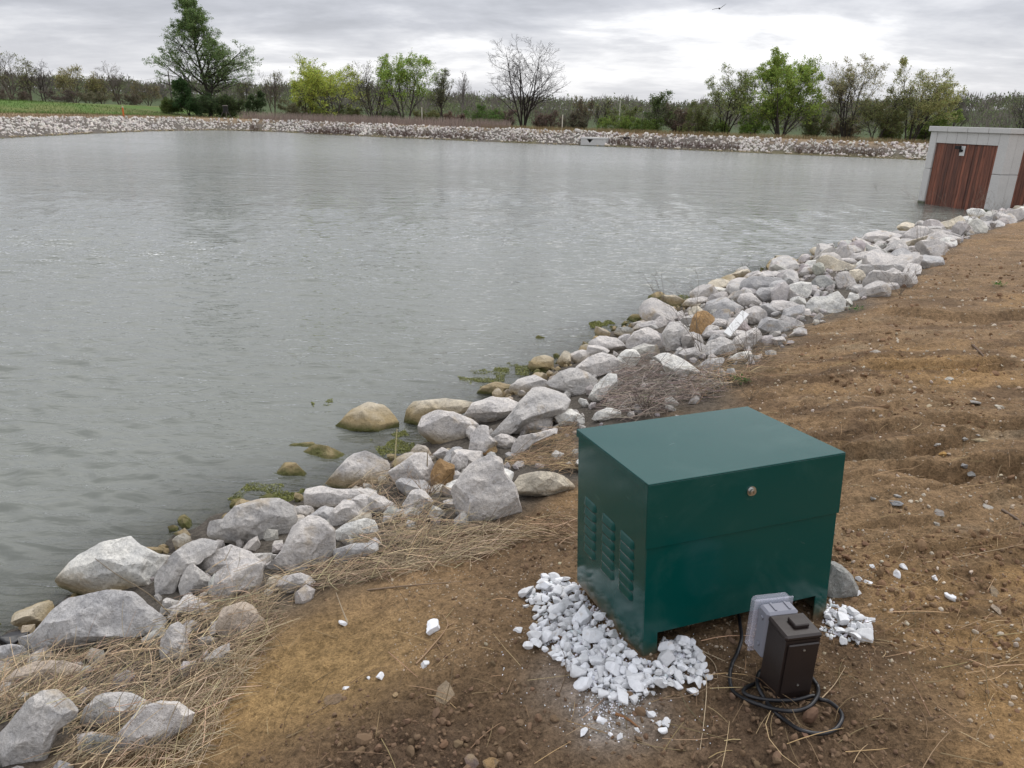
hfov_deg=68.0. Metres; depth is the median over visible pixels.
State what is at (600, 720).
white stone
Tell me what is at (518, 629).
white stone
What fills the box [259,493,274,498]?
rock
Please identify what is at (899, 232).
rock
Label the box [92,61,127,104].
bare tree
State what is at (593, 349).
rock
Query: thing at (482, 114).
bush
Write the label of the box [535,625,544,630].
white stone
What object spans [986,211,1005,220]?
rock
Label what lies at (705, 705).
straw stalk
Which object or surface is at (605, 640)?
white stone
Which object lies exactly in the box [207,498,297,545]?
boulder
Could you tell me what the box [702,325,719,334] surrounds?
rock
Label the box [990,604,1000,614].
stone
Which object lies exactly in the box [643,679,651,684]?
white stone
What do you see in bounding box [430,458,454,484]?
boulder
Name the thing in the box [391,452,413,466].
rock
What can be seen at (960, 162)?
pump house
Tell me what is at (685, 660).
white stone
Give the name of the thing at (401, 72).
leafing tree
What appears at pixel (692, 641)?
white stone
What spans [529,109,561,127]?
bush
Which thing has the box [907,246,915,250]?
rock
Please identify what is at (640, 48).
sky
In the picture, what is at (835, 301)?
boulder
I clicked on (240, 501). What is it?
rock
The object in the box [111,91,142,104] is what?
bush
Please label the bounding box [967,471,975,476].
stone
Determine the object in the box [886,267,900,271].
boulder
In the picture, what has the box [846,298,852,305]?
rock
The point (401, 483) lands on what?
rock
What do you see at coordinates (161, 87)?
bare tree
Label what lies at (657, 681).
white stone
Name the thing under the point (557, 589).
white stone
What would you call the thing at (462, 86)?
slim tree
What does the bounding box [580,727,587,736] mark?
white stone
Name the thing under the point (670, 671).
white stone
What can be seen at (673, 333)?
boulder
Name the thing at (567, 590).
white stone
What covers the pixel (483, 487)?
boulder
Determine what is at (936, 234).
rock
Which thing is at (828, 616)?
white stone
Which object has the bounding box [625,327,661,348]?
boulder
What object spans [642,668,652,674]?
white stone
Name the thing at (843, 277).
boulder
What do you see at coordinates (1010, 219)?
rock
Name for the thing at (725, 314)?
rock
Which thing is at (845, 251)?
rock
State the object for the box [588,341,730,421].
brushwood
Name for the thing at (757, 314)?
boulder
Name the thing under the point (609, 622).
white stone
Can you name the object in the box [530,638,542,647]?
white stone
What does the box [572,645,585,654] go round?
white stone
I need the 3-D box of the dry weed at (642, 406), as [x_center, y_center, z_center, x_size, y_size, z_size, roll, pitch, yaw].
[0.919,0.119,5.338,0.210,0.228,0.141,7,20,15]
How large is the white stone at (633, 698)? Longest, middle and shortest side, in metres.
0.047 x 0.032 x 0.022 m
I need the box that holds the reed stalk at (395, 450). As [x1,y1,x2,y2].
[394,430,396,466]
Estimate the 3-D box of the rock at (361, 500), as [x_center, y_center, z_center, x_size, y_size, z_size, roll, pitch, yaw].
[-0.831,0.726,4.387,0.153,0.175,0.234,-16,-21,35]
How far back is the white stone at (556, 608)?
2.96 m
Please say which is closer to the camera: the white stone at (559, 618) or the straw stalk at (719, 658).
the straw stalk at (719, 658)
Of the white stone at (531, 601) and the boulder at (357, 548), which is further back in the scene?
the boulder at (357, 548)
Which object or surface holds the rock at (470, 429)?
on the ground at (312, 656)
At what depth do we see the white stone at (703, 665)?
2.56 m
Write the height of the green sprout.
0.050 m
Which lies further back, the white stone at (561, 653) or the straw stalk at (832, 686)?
the white stone at (561, 653)
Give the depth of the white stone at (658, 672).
2.53 m
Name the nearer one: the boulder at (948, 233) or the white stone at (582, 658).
the white stone at (582, 658)
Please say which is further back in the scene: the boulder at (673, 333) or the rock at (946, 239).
the rock at (946, 239)
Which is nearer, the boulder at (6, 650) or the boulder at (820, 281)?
the boulder at (6, 650)
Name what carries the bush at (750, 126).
on the ground at (312, 656)
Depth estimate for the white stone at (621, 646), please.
2.66 m
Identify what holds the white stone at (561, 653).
on the ground at (312, 656)
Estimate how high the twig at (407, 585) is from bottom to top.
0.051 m
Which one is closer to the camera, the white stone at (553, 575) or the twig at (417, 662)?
the twig at (417, 662)
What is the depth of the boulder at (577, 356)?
7.61 m
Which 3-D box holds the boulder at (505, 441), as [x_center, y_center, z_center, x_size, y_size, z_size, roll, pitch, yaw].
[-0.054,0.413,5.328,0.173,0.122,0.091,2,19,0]
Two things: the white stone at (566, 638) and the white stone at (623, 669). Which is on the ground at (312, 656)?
the white stone at (623, 669)
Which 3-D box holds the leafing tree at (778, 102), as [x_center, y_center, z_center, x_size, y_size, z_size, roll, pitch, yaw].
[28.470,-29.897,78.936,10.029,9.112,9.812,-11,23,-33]
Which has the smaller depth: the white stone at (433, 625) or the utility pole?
the white stone at (433, 625)
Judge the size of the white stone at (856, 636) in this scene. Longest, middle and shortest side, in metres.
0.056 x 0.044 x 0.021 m
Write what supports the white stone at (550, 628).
on the ground at (312, 656)
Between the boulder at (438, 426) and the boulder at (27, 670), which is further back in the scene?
the boulder at (438, 426)
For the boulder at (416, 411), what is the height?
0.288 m
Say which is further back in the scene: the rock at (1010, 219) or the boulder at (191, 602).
the rock at (1010, 219)
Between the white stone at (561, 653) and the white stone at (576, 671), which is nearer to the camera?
the white stone at (576, 671)
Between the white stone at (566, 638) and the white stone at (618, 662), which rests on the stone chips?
the white stone at (566, 638)
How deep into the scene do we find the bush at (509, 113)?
91.18 m
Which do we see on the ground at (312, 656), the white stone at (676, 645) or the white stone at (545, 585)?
the white stone at (545, 585)
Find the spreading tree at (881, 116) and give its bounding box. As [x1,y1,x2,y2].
[840,81,917,139]
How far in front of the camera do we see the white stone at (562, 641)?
2.73 m
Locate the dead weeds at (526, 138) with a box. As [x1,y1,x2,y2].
[250,123,885,156]
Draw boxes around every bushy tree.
[85,75,113,103]
[123,81,161,105]
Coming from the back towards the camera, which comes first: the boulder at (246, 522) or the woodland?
the woodland
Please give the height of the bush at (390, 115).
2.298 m
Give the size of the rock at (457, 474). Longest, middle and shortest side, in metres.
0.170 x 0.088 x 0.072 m
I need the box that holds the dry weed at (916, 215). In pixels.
[899,189,942,237]
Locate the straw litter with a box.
[0,452,532,767]
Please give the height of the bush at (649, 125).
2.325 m
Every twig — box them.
[367,581,461,590]
[415,614,447,664]
[478,520,573,543]
[615,712,639,727]
[972,344,990,367]
[1001,508,1023,524]
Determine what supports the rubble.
on the ground at (312, 656)
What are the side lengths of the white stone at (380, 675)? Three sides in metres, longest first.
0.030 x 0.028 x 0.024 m
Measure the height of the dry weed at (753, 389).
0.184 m
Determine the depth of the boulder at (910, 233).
13.89 m
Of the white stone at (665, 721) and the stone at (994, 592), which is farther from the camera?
the stone at (994, 592)
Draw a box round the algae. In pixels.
[228,294,689,501]
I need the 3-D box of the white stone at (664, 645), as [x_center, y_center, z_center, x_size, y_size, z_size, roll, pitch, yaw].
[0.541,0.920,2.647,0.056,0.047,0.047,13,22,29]
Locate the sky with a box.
[0,0,1023,112]
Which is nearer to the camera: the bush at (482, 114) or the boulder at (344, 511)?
the boulder at (344, 511)
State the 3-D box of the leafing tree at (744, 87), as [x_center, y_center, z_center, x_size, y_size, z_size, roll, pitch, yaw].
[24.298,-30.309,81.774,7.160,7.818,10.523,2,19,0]
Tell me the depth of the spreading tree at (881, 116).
73.62 m
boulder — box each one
[0,644,29,666]
[0,689,78,767]
[1,660,81,690]
[18,590,167,653]
[55,536,169,595]
[80,692,150,728]
[82,733,120,753]
[114,701,194,750]
[154,538,218,594]
[159,622,188,662]
[167,600,213,614]
[178,564,210,595]
[196,544,265,571]
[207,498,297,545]
[211,558,263,601]
[215,601,264,638]
[253,553,276,558]
[265,515,335,570]
[274,462,307,491]
[276,573,315,592]
[289,442,314,446]
[296,505,314,514]
[296,514,304,522]
[303,444,348,472]
[303,486,377,508]
[324,451,389,488]
[329,500,362,525]
[333,543,378,563]
[335,402,398,441]
[335,518,379,540]
[368,495,396,513]
[388,452,433,484]
[402,489,432,511]
[404,398,471,430]
[418,410,478,443]
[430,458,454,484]
[451,451,467,470]
[451,454,521,521]
[464,396,517,421]
[468,425,497,452]
[475,382,509,396]
[483,446,497,456]
[490,387,570,437]
[493,434,515,448]
[506,362,523,373]
[509,375,546,394]
[511,428,557,454]
[512,417,552,433]
[514,471,574,496]
[528,355,553,372]
[546,368,597,395]
[554,409,582,425]
[571,350,590,363]
[575,352,623,376]
[588,336,625,351]
[588,373,617,401]
[592,408,620,420]
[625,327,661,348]
[633,320,655,330]
[648,292,664,298]
[652,353,703,379]
[662,321,689,350]
[678,347,701,359]
[682,296,707,308]
[689,310,714,335]
[698,357,724,371]
[703,336,736,357]
[704,330,744,338]
[705,338,719,349]
[711,318,727,327]
[727,351,750,361]
[733,327,761,348]
[737,292,761,307]
[744,271,759,277]
[745,306,766,323]
[755,287,771,302]
[757,317,791,334]
[769,280,786,287]
[770,300,799,312]
[789,281,811,297]
[806,291,845,313]
[811,275,835,287]
[827,561,858,597]
[835,271,856,288]
[861,230,895,243]
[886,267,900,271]
[900,226,928,239]
[941,215,965,229]
[942,230,961,236]
[966,208,984,218]
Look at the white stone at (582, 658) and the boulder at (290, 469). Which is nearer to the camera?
the white stone at (582, 658)
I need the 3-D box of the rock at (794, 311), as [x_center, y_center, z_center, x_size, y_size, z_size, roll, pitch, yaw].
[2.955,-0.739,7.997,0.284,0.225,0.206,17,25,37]
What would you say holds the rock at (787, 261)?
on the ground at (312, 656)
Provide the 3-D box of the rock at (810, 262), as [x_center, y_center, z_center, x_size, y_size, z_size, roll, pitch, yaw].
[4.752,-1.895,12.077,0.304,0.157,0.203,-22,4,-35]
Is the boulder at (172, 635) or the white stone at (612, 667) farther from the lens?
the boulder at (172, 635)
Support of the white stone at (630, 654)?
on the ground at (312, 656)
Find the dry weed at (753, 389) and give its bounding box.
[731,377,772,399]
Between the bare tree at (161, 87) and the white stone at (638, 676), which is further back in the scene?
the bare tree at (161, 87)
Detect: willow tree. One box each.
[288,53,371,119]
[289,79,317,117]
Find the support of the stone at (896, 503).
on the ground at (312, 656)
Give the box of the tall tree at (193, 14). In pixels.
[141,0,267,116]
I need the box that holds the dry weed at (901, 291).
[875,262,922,294]
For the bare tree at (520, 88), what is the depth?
81.66 m
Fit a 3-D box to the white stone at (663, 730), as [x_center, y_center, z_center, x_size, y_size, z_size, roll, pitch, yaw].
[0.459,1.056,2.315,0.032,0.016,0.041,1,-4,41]
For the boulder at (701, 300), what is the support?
on the ground at (312, 656)
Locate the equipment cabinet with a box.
[576,406,845,656]
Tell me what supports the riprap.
on the ground at (312, 656)
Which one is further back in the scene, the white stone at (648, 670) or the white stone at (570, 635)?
the white stone at (570, 635)
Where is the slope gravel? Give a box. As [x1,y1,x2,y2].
[749,255,1023,659]
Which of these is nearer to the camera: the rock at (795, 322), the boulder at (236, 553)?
the boulder at (236, 553)
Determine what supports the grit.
on the ground at (312, 656)
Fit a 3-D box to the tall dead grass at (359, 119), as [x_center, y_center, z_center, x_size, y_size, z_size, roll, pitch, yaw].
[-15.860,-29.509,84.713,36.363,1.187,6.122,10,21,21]
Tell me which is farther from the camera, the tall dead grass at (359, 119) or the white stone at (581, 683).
the tall dead grass at (359, 119)
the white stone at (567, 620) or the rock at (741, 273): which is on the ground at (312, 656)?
the rock at (741, 273)
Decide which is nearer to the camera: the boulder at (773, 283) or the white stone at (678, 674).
the white stone at (678, 674)
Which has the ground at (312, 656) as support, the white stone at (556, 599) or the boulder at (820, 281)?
the boulder at (820, 281)
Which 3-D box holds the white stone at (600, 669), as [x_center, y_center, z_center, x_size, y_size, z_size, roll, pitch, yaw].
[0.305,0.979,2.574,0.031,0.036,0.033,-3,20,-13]
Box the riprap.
[0,115,928,159]
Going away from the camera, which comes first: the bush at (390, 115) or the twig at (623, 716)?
the twig at (623, 716)
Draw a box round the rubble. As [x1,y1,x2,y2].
[0,208,1012,767]
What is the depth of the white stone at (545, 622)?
2.90 m
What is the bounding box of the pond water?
[0,130,967,599]
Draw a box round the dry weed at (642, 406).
[629,386,657,413]
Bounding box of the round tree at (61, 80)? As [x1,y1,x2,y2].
[50,64,102,102]
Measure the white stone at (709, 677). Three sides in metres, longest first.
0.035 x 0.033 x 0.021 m
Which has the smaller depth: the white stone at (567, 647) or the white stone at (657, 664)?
the white stone at (657, 664)
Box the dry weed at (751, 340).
[719,313,770,366]
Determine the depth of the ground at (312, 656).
3.10 m
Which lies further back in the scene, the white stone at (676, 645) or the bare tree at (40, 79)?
the bare tree at (40, 79)
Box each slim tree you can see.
[426,68,455,121]
[454,70,472,113]
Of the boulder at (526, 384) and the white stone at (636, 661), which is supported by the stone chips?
the white stone at (636, 661)
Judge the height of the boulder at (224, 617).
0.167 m
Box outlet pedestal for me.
[753,601,821,697]
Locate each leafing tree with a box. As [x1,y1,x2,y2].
[370,48,443,121]
[640,89,676,132]
[704,62,773,133]
[723,46,835,137]
[816,53,889,138]
[884,55,969,141]
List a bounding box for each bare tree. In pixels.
[0,46,36,99]
[14,57,46,100]
[26,59,55,100]
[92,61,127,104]
[154,77,173,99]
[232,75,255,114]
[256,68,290,117]
[347,61,393,118]
[483,34,568,126]
[571,95,599,127]
[593,96,613,127]
[947,89,970,126]
[1009,93,1023,128]
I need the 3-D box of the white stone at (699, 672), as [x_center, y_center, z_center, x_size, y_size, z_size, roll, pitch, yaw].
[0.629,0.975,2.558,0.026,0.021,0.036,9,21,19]
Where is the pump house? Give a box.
[917,126,1023,211]
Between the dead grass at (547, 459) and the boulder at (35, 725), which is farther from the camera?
the dead grass at (547, 459)
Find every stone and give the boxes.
[324,693,342,704]
[338,620,347,625]
[376,672,383,679]
[421,660,428,668]
[426,618,439,634]
[434,681,454,703]
[464,754,478,767]
[483,757,499,767]
[513,627,521,632]
[518,586,533,597]
[523,641,532,649]
[527,630,541,638]
[529,588,535,594]
[529,598,535,604]
[529,623,537,629]
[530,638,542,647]
[532,605,540,611]
[532,613,539,619]
[533,595,541,601]
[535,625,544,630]
[536,578,548,583]
[537,609,545,613]
[537,619,548,626]
[538,581,552,590]
[539,630,554,644]
[541,573,549,579]
[541,646,548,651]
[542,593,549,602]
[542,626,553,631]
[547,592,555,598]
[548,572,559,581]
[548,603,564,613]
[548,613,557,620]
[548,650,555,656]
[552,584,562,595]
[552,596,560,602]
[552,636,559,640]
[552,653,560,659]
[553,627,562,635]
[557,616,563,622]
[558,622,566,629]
[559,598,570,608]
[559,639,565,648]
[559,651,566,656]
[560,592,568,599]
[561,635,569,641]
[562,617,571,625]
[563,586,571,593]
[563,642,571,651]
[564,610,571,616]
[565,664,570,671]
[566,584,579,592]
[566,633,573,639]
[569,594,579,600]
[570,664,587,677]
[571,615,576,624]
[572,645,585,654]
[572,658,578,664]
[573,600,583,609]
[573,622,579,629]
[573,676,592,690]
[575,604,592,626]
[576,635,582,641]
[577,653,588,665]
[578,594,586,600]
[580,662,589,669]
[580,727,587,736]
[581,639,588,645]
[582,628,603,642]
[588,647,599,655]
[589,656,601,665]
[591,619,596,625]
[591,687,597,692]
[593,612,605,620]
[596,716,606,723]
[597,665,605,677]
[597,677,603,684]
[598,688,609,697]
[600,638,611,645]
[600,642,609,650]
[603,677,610,682]
[604,681,610,686]
[605,661,621,676]
[606,620,612,625]
[606,657,615,661]
[607,629,618,638]
[607,691,617,700]
[610,638,617,645]
[610,645,620,654]
[610,684,621,691]
[614,675,624,684]
[615,659,621,665]
[617,643,624,650]
[617,687,628,705]
[617,733,622,739]
[620,666,626,674]
[622,661,628,669]
[623,677,629,688]
[624,650,637,658]
[626,672,644,681]
[627,663,637,673]
[628,679,643,691]
[629,694,637,703]
[632,658,640,664]
[636,664,643,670]
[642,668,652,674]
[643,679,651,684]
[643,688,648,696]
[646,711,655,717]
[652,660,663,669]
[653,677,666,687]
[655,669,662,675]
[657,649,675,666]
[658,641,674,652]
[658,727,667,733]
[661,717,669,727]
[662,667,668,675]
[667,668,673,674]
[673,640,678,651]
[673,680,682,689]
[674,669,682,683]
[675,635,689,644]
[676,640,686,645]
[677,662,688,671]
[682,648,691,653]
[682,658,689,663]
[686,675,694,683]
[687,667,695,675]
[687,687,698,695]
[688,658,695,664]
[690,638,695,646]
[691,651,698,660]
[693,644,702,652]
[693,663,699,669]
[694,675,702,688]
[695,669,702,676]
[697,652,705,662]
[700,662,707,670]
[704,674,712,680]
[824,613,832,619]
[826,621,833,627]
[834,627,844,632]
[836,611,849,624]
[838,607,846,613]
[839,636,847,644]
[844,627,854,634]
[847,607,859,615]
[849,622,857,629]
[849,632,861,640]
[852,614,864,620]
[855,576,861,581]
[855,628,873,642]
[856,621,865,628]
[863,623,872,628]
[888,500,903,505]
[893,569,900,578]
[899,563,907,569]
[934,509,944,516]
[944,592,955,601]
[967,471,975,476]
[972,438,987,441]
[982,503,993,508]
[989,585,998,596]
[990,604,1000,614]
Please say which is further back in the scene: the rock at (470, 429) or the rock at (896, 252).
the rock at (896, 252)
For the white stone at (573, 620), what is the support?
on the ground at (312, 656)
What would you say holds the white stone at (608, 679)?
on the ground at (312, 656)
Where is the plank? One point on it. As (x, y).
(734, 324)
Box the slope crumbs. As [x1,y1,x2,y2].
[748,257,1023,712]
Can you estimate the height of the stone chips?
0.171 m
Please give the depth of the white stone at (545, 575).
3.26 m
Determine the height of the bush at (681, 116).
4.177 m
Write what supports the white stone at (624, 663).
on the ground at (312, 656)
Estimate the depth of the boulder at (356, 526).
3.93 m
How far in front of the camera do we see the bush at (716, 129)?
84.09 m
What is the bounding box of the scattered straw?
[262,228,1023,767]
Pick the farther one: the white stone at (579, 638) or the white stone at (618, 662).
the white stone at (579, 638)
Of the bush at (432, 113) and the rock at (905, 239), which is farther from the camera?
the bush at (432, 113)
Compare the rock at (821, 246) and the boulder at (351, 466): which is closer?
the boulder at (351, 466)
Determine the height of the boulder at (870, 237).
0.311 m
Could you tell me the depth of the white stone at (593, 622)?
2.86 m
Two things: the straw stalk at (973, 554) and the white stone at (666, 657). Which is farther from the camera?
the straw stalk at (973, 554)
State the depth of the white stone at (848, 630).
2.73 m
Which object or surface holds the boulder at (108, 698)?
on the ground at (312, 656)
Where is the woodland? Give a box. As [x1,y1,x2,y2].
[0,70,1023,135]
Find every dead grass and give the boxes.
[237,111,510,128]
[481,124,929,143]
[503,328,784,545]
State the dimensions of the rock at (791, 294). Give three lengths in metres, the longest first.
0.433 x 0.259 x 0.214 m
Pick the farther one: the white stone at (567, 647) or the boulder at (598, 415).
the boulder at (598, 415)
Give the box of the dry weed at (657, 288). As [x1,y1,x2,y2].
[637,270,673,304]
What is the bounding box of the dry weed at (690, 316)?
[652,270,721,351]
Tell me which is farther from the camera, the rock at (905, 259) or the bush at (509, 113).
the bush at (509, 113)
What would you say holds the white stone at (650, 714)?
on the ground at (312, 656)
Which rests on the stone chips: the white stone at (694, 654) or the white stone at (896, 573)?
the white stone at (694, 654)
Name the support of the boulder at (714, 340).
on the ground at (312, 656)
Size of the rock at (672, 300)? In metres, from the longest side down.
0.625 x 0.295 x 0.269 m
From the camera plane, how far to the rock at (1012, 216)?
16.94 m
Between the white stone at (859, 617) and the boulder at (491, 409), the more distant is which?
the boulder at (491, 409)
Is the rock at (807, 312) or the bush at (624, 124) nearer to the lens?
the rock at (807, 312)
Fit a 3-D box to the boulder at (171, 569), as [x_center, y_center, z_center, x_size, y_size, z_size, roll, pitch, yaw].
[-1.567,0.894,3.667,0.307,0.289,0.186,2,19,0]
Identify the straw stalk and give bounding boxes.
[95,558,169,614]
[336,593,347,622]
[700,650,706,748]
[703,651,745,669]
[822,668,844,697]
[925,544,1022,562]
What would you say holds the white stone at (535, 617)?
on the ground at (312, 656)
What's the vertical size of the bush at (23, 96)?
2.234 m
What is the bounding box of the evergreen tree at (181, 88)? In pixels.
[169,76,200,115]
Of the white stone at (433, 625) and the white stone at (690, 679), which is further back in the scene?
the white stone at (433, 625)
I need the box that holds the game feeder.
[221,105,230,117]
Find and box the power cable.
[728,613,843,735]
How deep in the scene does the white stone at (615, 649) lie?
2.64 m
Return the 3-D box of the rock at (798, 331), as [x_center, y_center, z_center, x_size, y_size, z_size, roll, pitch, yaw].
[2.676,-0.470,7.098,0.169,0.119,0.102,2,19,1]
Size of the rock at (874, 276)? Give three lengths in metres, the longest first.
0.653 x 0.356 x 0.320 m
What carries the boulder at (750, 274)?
on the ground at (312, 656)
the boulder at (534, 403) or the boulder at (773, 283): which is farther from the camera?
the boulder at (773, 283)
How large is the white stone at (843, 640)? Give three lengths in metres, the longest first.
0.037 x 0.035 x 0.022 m
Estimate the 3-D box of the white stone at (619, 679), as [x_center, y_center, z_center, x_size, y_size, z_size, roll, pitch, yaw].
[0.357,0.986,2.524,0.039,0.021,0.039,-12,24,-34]
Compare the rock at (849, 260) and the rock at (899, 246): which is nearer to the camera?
the rock at (849, 260)
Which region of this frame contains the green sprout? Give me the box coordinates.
[730,373,751,384]
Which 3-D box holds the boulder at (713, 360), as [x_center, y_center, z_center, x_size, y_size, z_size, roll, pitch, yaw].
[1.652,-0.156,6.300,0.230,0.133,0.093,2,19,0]
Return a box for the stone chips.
[501,580,871,746]
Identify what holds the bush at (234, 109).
on the ground at (312, 656)
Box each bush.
[0,89,31,100]
[38,89,89,102]
[68,91,113,103]
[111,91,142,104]
[159,96,184,113]
[187,94,206,115]
[196,91,234,117]
[217,95,246,117]
[275,98,309,117]
[304,101,335,118]
[332,104,366,118]
[367,109,402,121]
[412,108,439,123]
[443,110,466,124]
[462,104,510,124]
[493,106,516,127]
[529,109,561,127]
[558,111,587,128]
[596,113,632,131]
[605,105,642,130]
[631,115,666,131]
[662,99,693,130]
[669,120,696,133]
[677,99,719,134]
[690,117,729,133]
[737,105,773,136]
[798,103,837,137]
[822,115,861,138]
[877,117,913,141]
[904,116,937,142]
[907,103,964,141]
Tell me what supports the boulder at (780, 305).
on the ground at (312, 656)
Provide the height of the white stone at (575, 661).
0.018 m
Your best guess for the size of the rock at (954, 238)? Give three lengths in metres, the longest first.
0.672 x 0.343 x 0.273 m
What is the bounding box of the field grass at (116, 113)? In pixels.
[0,98,279,119]
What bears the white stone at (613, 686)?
on the ground at (312, 656)
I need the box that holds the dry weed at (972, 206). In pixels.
[930,186,989,227]
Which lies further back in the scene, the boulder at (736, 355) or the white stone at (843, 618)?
the boulder at (736, 355)
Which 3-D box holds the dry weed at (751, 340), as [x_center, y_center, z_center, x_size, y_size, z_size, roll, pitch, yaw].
[1.913,-0.368,6.167,0.442,0.459,0.383,2,19,0]
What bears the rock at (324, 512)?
on the ground at (312, 656)
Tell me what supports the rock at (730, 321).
on the ground at (312, 656)
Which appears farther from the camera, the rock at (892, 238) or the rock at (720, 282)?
the rock at (892, 238)
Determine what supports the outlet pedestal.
on the ground at (312, 656)
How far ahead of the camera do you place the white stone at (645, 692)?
2.46 m
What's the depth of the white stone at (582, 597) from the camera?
3.06 m
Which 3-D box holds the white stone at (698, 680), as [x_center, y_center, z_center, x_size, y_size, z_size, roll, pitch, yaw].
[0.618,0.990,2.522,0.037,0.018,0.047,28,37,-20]
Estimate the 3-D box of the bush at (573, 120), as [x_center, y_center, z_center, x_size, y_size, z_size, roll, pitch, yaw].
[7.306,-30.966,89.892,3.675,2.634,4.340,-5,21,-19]
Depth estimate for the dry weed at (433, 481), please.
4.37 m
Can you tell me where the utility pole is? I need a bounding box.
[164,71,171,96]
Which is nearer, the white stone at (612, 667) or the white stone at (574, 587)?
the white stone at (612, 667)
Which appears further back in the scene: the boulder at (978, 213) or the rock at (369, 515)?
the boulder at (978, 213)
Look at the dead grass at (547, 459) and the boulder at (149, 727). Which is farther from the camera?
the dead grass at (547, 459)
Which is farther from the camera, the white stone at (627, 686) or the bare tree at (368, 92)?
the bare tree at (368, 92)
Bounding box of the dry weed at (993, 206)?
[979,190,1009,226]
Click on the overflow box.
(599, 141)
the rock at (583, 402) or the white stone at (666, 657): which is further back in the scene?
the rock at (583, 402)
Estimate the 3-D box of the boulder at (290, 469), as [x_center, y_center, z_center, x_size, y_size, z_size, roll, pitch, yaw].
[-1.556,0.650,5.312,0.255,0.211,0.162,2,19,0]
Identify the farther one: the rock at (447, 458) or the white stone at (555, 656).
the rock at (447, 458)
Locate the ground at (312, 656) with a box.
[0,88,1023,767]
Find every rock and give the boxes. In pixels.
[11,600,53,627]
[160,598,179,615]
[174,594,202,616]
[177,514,192,525]
[235,499,248,505]
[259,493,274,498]
[266,575,280,590]
[310,506,333,519]
[346,512,371,522]
[351,494,370,510]
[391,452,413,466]
[395,478,429,496]
[411,444,429,452]
[433,447,448,458]
[443,446,462,461]
[446,479,456,487]
[451,449,482,463]
[453,470,460,479]
[466,425,475,439]
[504,468,513,479]
[533,372,547,379]
[557,350,570,366]
[578,398,588,406]
[586,345,609,354]
[614,327,633,336]
[617,349,640,367]
[627,314,640,321]
[631,320,645,326]
[639,298,676,320]
[660,295,683,306]
[675,311,684,316]
[688,306,703,314]
[690,284,718,297]
[694,340,705,352]
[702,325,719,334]
[705,297,743,312]
[708,278,728,287]
[708,334,719,340]
[713,309,730,319]
[715,287,725,291]
[722,275,734,280]
[725,282,740,294]
[726,277,745,295]
[726,317,747,328]
[727,289,752,301]
[730,269,749,277]
[740,276,782,289]
[756,271,779,276]
[759,303,781,315]
[768,255,799,269]
[772,336,785,345]
[780,315,804,328]
[782,270,798,282]
[782,305,805,317]
[787,289,805,300]
[789,327,806,335]
[790,296,805,306]
[799,266,813,275]
[804,308,810,316]
[805,260,815,265]
[810,247,815,255]
[814,243,832,256]
[816,255,855,270]
[834,245,860,257]
[842,258,857,262]
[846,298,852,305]
[848,251,868,261]
[848,292,859,300]
[849,269,865,282]
[851,284,862,292]
[854,264,905,275]
[858,280,890,296]
[862,249,892,264]
[862,270,917,287]
[866,245,886,252]
[873,240,887,245]
[883,240,907,252]
[886,237,899,242]
[887,283,899,289]
[889,254,922,264]
[890,233,901,237]
[890,248,910,255]
[891,230,906,234]
[895,244,907,249]
[897,222,914,230]
[900,238,912,241]
[903,263,921,276]
[906,236,927,245]
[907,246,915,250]
[914,220,923,226]
[915,239,948,255]
[920,255,944,267]
[923,231,946,238]
[927,226,946,229]
[939,234,961,243]
[940,237,957,245]
[983,221,995,227]
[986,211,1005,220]
[993,220,1004,226]
[996,212,1016,223]
[1005,208,1023,220]
[1006,213,1017,220]
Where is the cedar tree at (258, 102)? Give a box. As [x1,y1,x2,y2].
[242,89,266,115]
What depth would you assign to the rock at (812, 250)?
14.44 m
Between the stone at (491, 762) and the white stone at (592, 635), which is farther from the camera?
the white stone at (592, 635)
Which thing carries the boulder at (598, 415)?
on the ground at (312, 656)
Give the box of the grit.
[391,233,1023,758]
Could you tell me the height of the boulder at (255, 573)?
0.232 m
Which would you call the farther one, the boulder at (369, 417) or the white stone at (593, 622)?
the boulder at (369, 417)
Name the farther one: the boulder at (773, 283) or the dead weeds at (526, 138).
the dead weeds at (526, 138)
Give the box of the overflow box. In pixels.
[580,137,609,145]
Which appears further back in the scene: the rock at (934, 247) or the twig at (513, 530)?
the rock at (934, 247)
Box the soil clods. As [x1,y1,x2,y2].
[215,397,1023,767]
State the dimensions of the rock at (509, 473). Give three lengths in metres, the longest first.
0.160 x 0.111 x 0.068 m
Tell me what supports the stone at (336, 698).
on the ground at (312, 656)
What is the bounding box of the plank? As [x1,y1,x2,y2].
[723,310,748,337]
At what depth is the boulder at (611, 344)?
7.87 m
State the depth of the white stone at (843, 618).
2.79 m
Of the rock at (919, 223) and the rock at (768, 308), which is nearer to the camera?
the rock at (768, 308)
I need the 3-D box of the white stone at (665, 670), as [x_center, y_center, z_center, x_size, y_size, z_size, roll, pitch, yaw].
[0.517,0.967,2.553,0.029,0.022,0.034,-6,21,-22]
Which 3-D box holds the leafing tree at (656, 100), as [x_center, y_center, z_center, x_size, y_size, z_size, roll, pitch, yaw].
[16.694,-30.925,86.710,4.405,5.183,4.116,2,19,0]
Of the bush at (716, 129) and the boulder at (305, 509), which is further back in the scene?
the bush at (716, 129)
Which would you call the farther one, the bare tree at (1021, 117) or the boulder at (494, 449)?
the bare tree at (1021, 117)
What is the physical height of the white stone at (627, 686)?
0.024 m
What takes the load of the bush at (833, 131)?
on the ground at (312, 656)
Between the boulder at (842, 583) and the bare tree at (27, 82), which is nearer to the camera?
the boulder at (842, 583)
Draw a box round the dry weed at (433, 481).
[407,466,445,496]
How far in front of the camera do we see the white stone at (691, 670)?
2.54 m

